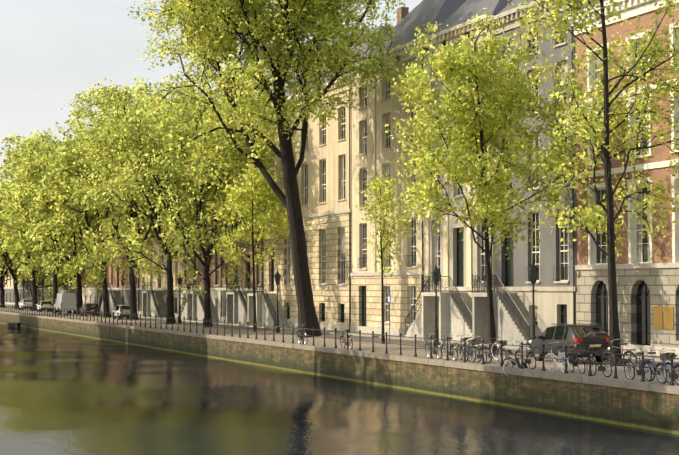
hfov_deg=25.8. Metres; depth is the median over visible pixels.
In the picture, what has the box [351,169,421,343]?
tree
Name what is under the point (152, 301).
house
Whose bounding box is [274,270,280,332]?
lamp post
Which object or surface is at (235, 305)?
house
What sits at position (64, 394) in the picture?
canal water
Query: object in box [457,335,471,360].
bicycle
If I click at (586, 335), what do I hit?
suv
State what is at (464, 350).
quay railing
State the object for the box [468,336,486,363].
bicycle
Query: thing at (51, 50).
sky
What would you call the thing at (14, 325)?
rowboat
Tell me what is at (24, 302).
white car
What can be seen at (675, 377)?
bike
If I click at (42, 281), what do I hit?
lamp post
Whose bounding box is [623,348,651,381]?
bike
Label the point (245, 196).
tree
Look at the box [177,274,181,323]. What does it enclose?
lamp post
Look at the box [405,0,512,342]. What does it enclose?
building
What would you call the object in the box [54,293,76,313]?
van
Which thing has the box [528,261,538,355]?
lamp post
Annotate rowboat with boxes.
[7,323,20,327]
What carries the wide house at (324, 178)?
on the quay ground
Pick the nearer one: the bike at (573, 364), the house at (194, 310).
the bike at (573, 364)
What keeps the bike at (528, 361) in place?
on the quay ground
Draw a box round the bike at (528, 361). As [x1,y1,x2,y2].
[515,340,535,368]
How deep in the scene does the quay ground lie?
82.98 m
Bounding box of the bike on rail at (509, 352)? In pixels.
[491,341,515,365]
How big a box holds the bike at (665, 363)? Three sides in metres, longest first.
1.856 x 1.167 x 0.589 m
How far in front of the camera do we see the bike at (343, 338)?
79.47 m
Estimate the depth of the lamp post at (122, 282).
157.96 m
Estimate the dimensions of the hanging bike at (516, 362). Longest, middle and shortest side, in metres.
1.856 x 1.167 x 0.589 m
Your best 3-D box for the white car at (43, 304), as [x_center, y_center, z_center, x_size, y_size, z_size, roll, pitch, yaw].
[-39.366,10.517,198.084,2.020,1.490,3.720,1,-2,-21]
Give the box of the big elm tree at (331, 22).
[102,0,409,336]
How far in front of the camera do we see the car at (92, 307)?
167.42 m
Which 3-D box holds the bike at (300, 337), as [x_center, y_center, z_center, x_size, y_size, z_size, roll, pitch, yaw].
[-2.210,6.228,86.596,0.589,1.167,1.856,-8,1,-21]
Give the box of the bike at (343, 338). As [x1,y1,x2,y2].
[339,327,352,348]
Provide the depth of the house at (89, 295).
200.15 m
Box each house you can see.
[17,259,52,303]
[57,225,98,303]
[98,122,181,314]
[139,128,208,317]
[180,192,222,321]
[221,63,351,324]
[247,7,408,331]
[347,0,466,335]
[472,0,678,357]
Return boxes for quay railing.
[0,303,678,384]
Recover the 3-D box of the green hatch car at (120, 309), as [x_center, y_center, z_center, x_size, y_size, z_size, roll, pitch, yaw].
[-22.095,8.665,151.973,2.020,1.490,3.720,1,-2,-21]
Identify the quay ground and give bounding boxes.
[0,308,678,384]
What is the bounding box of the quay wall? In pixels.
[0,311,678,434]
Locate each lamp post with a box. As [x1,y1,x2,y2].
[41,279,43,310]
[121,276,124,317]
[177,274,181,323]
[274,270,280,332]
[431,265,440,346]
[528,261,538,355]
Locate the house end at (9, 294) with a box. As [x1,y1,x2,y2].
[4,274,14,304]
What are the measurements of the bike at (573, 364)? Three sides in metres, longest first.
1.855 x 1.167 x 0.589 m
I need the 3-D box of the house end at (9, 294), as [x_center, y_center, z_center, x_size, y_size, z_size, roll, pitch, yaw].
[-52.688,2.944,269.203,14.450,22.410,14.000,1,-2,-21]
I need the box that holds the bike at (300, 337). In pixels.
[296,324,307,343]
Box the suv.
[529,323,608,362]
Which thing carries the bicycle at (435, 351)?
on the quay ground
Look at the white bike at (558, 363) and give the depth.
57.76 m
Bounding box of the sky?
[0,0,422,194]
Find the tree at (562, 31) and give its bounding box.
[507,0,678,365]
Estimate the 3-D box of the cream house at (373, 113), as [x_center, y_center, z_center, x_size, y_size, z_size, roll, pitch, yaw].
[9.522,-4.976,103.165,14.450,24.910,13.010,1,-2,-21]
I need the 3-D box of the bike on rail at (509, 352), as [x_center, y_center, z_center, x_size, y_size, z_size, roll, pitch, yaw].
[6.873,5.366,62.094,0.589,1.167,1.855,-3,37,-27]
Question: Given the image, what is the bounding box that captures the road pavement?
[0,305,678,374]
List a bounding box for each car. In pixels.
[18,298,31,309]
[36,301,52,311]
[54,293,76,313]
[79,303,98,315]
[112,305,129,319]
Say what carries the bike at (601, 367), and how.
on the quay ground
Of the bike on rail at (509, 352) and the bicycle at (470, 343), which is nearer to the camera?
the bike on rail at (509, 352)
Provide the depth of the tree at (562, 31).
63.48 m
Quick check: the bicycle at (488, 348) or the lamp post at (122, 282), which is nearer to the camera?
the bicycle at (488, 348)
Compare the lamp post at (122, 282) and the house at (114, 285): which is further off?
the house at (114, 285)
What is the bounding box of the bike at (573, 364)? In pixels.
[564,342,585,373]
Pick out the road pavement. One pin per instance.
(396, 339)
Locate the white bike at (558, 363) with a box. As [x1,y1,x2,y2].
[545,342,568,372]
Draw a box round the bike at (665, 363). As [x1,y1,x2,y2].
[644,348,675,382]
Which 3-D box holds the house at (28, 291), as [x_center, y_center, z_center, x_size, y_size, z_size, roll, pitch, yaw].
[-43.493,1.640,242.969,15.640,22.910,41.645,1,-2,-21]
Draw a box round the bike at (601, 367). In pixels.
[586,345,611,377]
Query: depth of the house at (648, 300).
75.14 m
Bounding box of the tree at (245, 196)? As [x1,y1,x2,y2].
[205,160,304,331]
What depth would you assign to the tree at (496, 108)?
73.15 m
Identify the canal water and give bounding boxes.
[0,323,678,454]
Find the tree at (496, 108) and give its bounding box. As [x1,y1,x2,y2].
[384,8,588,353]
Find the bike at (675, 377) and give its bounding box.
[655,350,678,384]
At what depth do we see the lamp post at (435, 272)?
82.12 m
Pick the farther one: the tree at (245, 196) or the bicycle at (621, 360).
the tree at (245, 196)

